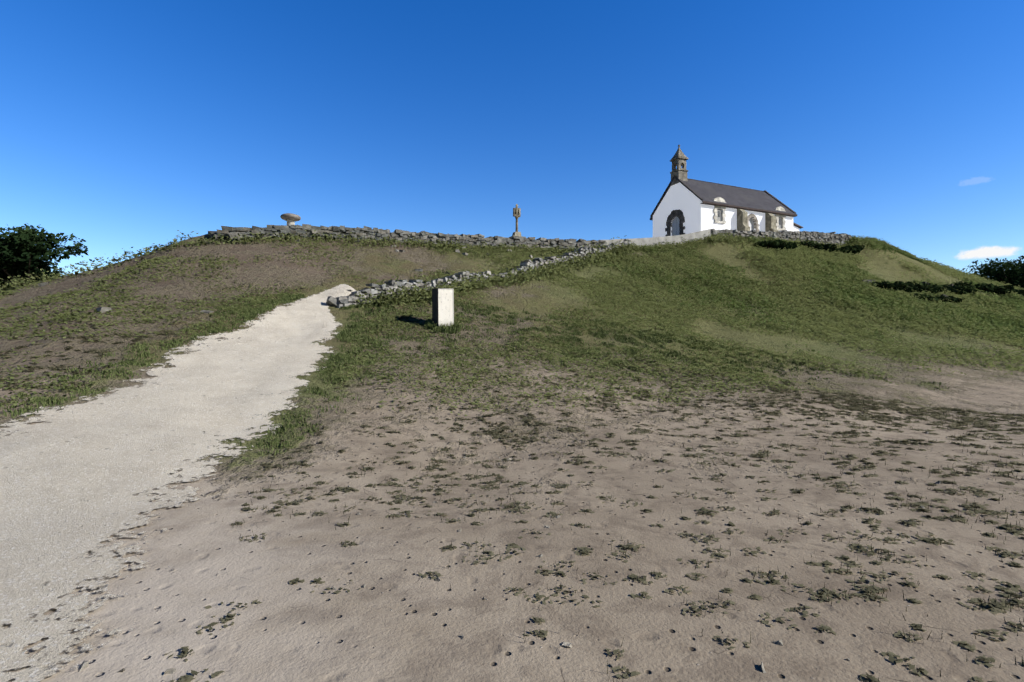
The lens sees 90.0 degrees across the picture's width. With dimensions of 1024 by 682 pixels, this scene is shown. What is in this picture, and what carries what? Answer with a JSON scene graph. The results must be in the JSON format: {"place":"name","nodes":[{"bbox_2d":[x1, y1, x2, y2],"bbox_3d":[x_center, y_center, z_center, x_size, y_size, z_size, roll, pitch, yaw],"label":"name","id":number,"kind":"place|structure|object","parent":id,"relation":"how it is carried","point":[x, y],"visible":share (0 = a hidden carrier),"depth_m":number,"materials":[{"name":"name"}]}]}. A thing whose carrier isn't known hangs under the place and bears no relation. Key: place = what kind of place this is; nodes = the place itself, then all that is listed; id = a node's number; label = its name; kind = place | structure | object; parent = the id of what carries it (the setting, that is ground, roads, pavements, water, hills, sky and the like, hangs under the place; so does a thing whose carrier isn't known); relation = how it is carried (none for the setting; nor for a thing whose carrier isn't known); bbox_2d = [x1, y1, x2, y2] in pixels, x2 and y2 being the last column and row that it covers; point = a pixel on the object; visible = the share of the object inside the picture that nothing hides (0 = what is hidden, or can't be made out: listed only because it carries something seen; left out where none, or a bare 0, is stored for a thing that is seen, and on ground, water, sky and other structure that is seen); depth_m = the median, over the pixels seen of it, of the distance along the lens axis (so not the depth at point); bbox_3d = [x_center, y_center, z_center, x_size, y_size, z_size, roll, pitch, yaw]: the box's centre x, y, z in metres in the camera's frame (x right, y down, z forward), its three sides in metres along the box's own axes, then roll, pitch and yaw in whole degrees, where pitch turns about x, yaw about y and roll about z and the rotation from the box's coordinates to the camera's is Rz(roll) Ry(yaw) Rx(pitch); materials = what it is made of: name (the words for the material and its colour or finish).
{"place":"outdoors","nodes":[
{"label":"outdoors","id":0,"kind":"place"},
{"bbox_2d":[0,234,1023,681],"bbox_3d":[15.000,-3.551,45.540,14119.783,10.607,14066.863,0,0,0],"label":"terrain","id":1,"kind":"structure","parent":0,"point":[398,618],"depth_m":4.80,"materials":[{"name":"brown soil"}]},
{"bbox_2d":[0,263,63,286],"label":"shrub","id":2,"kind":"object","parent":1,"relation":"on","point":[54,271],"visible":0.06,"depth_m":45.95,"materials":[{"name":"green plant"}]},
{"bbox_2d":[0,223,87,285],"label":"tree","id":3,"kind":"object","parent":1,"relation":"on","point":[21,247],"depth_m":40.58,"materials":[{"name":"green plant"}]},
{"bbox_2d":[0,284,355,681],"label":"path gravel","id":4,"kind":"structure","parent":1,"relation":"on","point":[71,476],"depth_m":6.32,"materials":[{"name":"beige gravel"}]},
{"bbox_2d":[286,220,294,225],"bbox_3d":[-12.088,-6.115,27.970,0.520,0.940,0.507,0,0,0],"label":"orientation table pedestal","id":5,"kind":"object","parent":1,"relation":"on","point":[290,222],"visible":0.36,"depth_m":27.80,"materials":[{"name":"stone"}]},
{"bbox_2d":[280,213,300,221],"bbox_3d":[-12.088,-6.750,27.970,1.040,0.370,1.040,0,0,0],"label":"orientation table top","id":6,"kind":"object","parent":5,"relation":"on","point":[288,216],"visible":0.92,"depth_m":27.63,"materials":[{"name":"grey stone"}]},
{"bbox_2d":[208,224,605,248],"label":"retaining wall","id":7,"kind":"structure","parent":1,"relation":"on","point":[396,234],"depth_m":27.30,"materials":[{"name":"stone"}]},
{"bbox_2d":[432,288,453,326],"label":"stone pillar","id":8,"kind":"structure","parent":1,"relation":"on","point":[442,305],"depth_m":16.32,"materials":[{"name":"stone"}]},
{"bbox_2d":[424,317,463,333],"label":"grass","id":9,"kind":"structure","parent":1,"relation":"on","point":[442,328],"depth_m":16.12,"materials":[{"name":"green plant"}]},
{"bbox_2d":[0,292,948,460],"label":"grass tufts","id":10,"kind":"object","parent":1,"relation":"on","point":[342,335],"visible":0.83,"depth_m":15.11,"materials":[{"name":"green plant"}]},
{"bbox_2d":[326,239,630,307],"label":"ramp wall","id":11,"kind":"structure","parent":1,"relation":"on","point":[343,301],"depth_m":20.75,"materials":[{"name":"stone"}]},
{"bbox_2d":[24,239,953,674],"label":"rock outcrops","id":12,"kind":"object","parent":1,"relation":"on","point":[168,671],"visible":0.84,"depth_m":5.02,"materials":[{"name":"grey stone"}]},
{"bbox_2d":[0,230,980,307],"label":"stones","id":13,"kind":"object","parent":1,"relation":"on","point":[546,270],"visible":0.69,"depth_m":24.15,"materials":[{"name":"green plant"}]},
{"bbox_2d":[0,327,1023,681],"bbox_3d":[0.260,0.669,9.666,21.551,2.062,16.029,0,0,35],"label":"grass tufts","id":14,"kind":"object","parent":1,"relation":"on","point":[996,605],"visible":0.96,"depth_m":6.12,"materials":[{"name":"green plant"}]},
{"bbox_2d":[0,232,1023,415],"bbox_3d":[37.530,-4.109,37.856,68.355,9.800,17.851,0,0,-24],"label":"grass","id":15,"kind":"structure","parent":1,"relation":"on","point":[997,322],"depth_m":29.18,"materials":[{"name":"green plant"}]},
{"bbox_2d":[509,204,525,238],"bbox_3d":[0.306,-7.490,32.828,1.313,2.590,1.305,0,0,-24],"label":"stone cross","id":16,"kind":"object","parent":1,"relation":"on","point":[516,212],"visible":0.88,"depth_m":32.76,"materials":[{"name":"stone"}]},
{"bbox_2d":[602,229,711,246],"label":"stone wall","id":17,"kind":"structure","parent":1,"relation":"on","point":[651,241],"depth_m":34.96,"materials":[{"name":"stone"}]},
{"bbox_2d":[653,182,792,236],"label":"chapel walls","id":18,"kind":"structure","parent":1,"relation":"on","point":[698,216],"depth_m":43.62,"materials":[{"name":"white paint"}]},
{"bbox_2d":[665,209,684,235],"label":"door archway","id":19,"kind":"object","parent":18,"relation":"attached to","point":[674,214],"visible":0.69,"depth_m":44.65,"materials":[{"name":"grey stone"}]},
{"bbox_2d":[670,168,687,185],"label":"bell tower base","id":20,"kind":"object","parent":18,"relation":"on","point":[678,173],"visible":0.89,"depth_m":44.50,"materials":[{"name":"grey stone"}]},
{"bbox_2d":[672,158,685,170],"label":"belfry","id":21,"kind":"object","parent":20,"relation":"on","point":[679,163],"visible":0.85,"depth_m":44.61,"materials":[{"name":"grey stone"}]},
{"bbox_2d":[670,145,688,161],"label":"bell tower roof","id":22,"kind":"structure","parent":18,"relation":"on","point":[679,153],"depth_m":44.67,"materials":[{"name":"grey stone"}]},
{"bbox_2d":[672,217,753,235],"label":"chapel doors","id":23,"kind":"structure","parent":18,"relation":"in","point":[674,227],"depth_m":44.71,"materials":[{"name":"grey wood"}]},
{"bbox_2d":[650,177,796,219],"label":"roof","id":24,"kind":"structure","parent":18,"relation":"on","point":[732,195],"depth_m":45.35,"materials":[{"name":"grey tile"}]},
{"bbox_2d":[650,175,796,219],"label":"roof trim","id":25,"kind":"structure","parent":24,"relation":"attached to","point":[733,206],"depth_m":44.52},
{"bbox_2d":[713,197,785,230],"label":"chapel window dressings","id":26,"kind":"structure","parent":18,"relation":"attached to","point":[756,224],"depth_m":44.37,"materials":[{"name":"beige stone"}]},
{"bbox_2d":[717,209,781,227],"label":"chapel windows","id":27,"kind":"structure","parent":18,"relation":"in","point":[719,214],"depth_m":42.90,"materials":[{"name":"grey glass"}]},
{"bbox_2d":[737,208,777,231],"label":"chapel buttresses","id":28,"kind":"structure","parent":18,"relation":"attached to","point":[742,220],"depth_m":43.57,"materials":[{"name":"beige stone"}]},
{"bbox_2d":[754,240,780,248],"bbox_3d":[18.328,-6.863,36.839,2.055,0.904,1.660,0,0,0],"label":"shrub","id":29,"kind":"object","parent":1,"relation":"on","point":[771,244],"depth_m":36.45,"materials":[{"name":"green plant"}]},
{"bbox_2d":[711,229,850,245],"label":"stone wall","id":30,"kind":"structure","parent":1,"relation":"on","point":[832,238],"depth_m":40.12,"materials":[{"name":"stone"}]},
{"bbox_2d":[774,239,795,249],"bbox_3d":[19.471,-6.874,37.187,2.244,1.079,1.513,0,0,0],"label":"shrub","id":31,"kind":"object","parent":1,"relation":"on","point":[788,246],"depth_m":36.79,"materials":[{"name":"green plant"}]},
{"bbox_2d":[793,225,799,230],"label":"chapel annex","id":32,"kind":"object","parent":1,"relation":"on","point":[795,228],"visible":0.07,"depth_m":48.19,"materials":[{"name":"white paint"}]},
{"bbox_2d":[793,240,822,250],"bbox_3d":[22.481,-7.153,39.126,2.429,1.073,1.790,0,0,0],"label":"bramble","id":33,"kind":"object","parent":1,"relation":"on","point":[810,243],"depth_m":38.68,"materials":[{"name":"green plant"}]},
{"bbox_2d":[817,243,833,251],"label":"bramble","id":34,"kind":"object","parent":1,"relation":"on","point":[830,247],"depth_m":39.29,"materials":[{"name":"green plant"}]},
{"bbox_2d":[825,244,845,252],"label":"bramble","id":35,"kind":"object","parent":1,"relation":"on","point":[840,249],"depth_m":39.49,"materials":[{"name":"green plant"}]},
{"bbox_2d":[841,247,860,253],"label":"bramble","id":36,"kind":"object","parent":1,"relation":"on","point":[850,248],"depth_m":40.27,"materials":[{"name":"green plant"}]},
{"bbox_2d":[845,244,864,251],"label":"bramble","id":37,"kind":"object","parent":1,"relation":"on","point":[857,246],"depth_m":41.00,"materials":[{"name":"green plant"}]},
{"bbox_2d":[871,281,900,289],"bbox_3d":[23.658,-3.289,32.732,1.869,1.069,1.620,0,0,0],"label":"shrub","id":38,"kind":"object","parent":1,"relation":"on","point":[886,285],"visible":0.51,"depth_m":32.26,"materials":[{"name":"green plant"}]},
{"bbox_2d":[892,281,917,291],"bbox_3d":[24.927,-3.324,33.200,2.094,1.102,1.661,0,0,0],"label":"shrub","id":39,"kind":"object","parent":1,"relation":"on","point":[901,284],"depth_m":32.74,"materials":[{"name":"green plant"}]},
{"bbox_2d":[899,281,914,288],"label":"bramble","id":40,"kind":"object","parent":1,"relation":"on","point":[908,284],"visible":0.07,"depth_m":33.31,"materials":[{"name":"green plant"}]},
{"bbox_2d":[907,281,927,291],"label":"shrub","id":41,"kind":"object","parent":1,"relation":"on","point":[919,286],"depth_m":33.44,"materials":[{"name":"green plant"}]},
{"bbox_2d":[908,293,938,301],"bbox_3d":[24.898,-2.552,31.750,2.548,0.917,1.614,0,0,0],"label":"shrub","id":42,"kind":"object","parent":1,"relation":"on","point":[927,297],"depth_m":31.36,"materials":[{"name":"green plant"}]},
{"bbox_2d":[921,285,938,293],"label":"bramble","id":43,"kind":"object","parent":1,"relation":"on","point":[933,290],"depth_m":33.60,"materials":[{"name":"green plant"}]},
{"bbox_2d":[921,282,941,291],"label":"shrub","id":44,"kind":"object","parent":1,"relation":"on","point":[935,285],"visible":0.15,"depth_m":34.80,"materials":[{"name":"green plant"}]},
{"bbox_2d":[941,284,956,289],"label":"bramble","id":45,"kind":"object","parent":1,"relation":"on","point":[948,286],"visible":0.21,"depth_m":35.35,"materials":[{"name":"green plant"}]},
{"bbox_2d":[933,295,964,303],"bbox_3d":[27.206,-2.473,32.569,2.408,0.945,1.873,0,0,0],"label":"bramble","id":46,"kind":"object","parent":1,"relation":"on","point":[955,299],"depth_m":32.04,"materials":[{"name":"green plant"}]},
{"bbox_2d":[938,287,965,294],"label":"shrub","id":47,"kind":"object","parent":1,"relation":"on","point":[952,290],"depth_m":34.81,"materials":[{"name":"green plant"}]},
{"bbox_2d":[951,281,975,288],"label":"shrub","id":48,"kind":"object","parent":1,"relation":"on","point":[960,283],"visible":0.19,"depth_m":36.15,"materials":[{"name":"green plant"}]},
{"bbox_2d":[952,285,977,293],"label":"shrub","id":49,"kind":"object","parent":1,"relation":"on","point":[969,290],"depth_m":35.22,"materials":[{"name":"green plant"}]},
{"bbox_2d":[971,283,998,292],"bbox_3d":[35.572,-3.900,38.659,2.295,1.137,1.546,0,0,0],"label":"shrub","id":50,"kind":"object","parent":1,"relation":"on","point":[991,288],"depth_m":38.30,"materials":[{"name":"green plant"}]},
{"bbox_2d":[963,255,1023,287],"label":"tree","id":51,"kind":"object","parent":1,"relation":"on","point":[1014,271],"depth_m":52.15,"materials":[{"name":"green plant"}]},
{"bbox_2d":[987,286,1008,294],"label":"shrub","id":52,"kind":"object","parent":1,"relation":"on","point":[1002,290],"depth_m":38.64,"materials":[{"name":"green plant"}]},
{"bbox_2d":[999,284,1018,292],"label":"bramble","id":53,"kind":"object","parent":1,"relation":"on","point":[1010,287],"depth_m":39.41,"materials":[{"name":"green plant"}]},
{"bbox_2d":[0,0,1023,276],"label":"sky","id":54,"kind":"structure","parent":0,"point":[125,124],"materials":[{"name":"blue"}]},
{"bbox_2d":[957,246,1017,258],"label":"cloud","id":55,"kind":"structure","parent":0,"point":[988,252],"depth_m":3197.51,"materials":[{"name":"white"}]}
]}

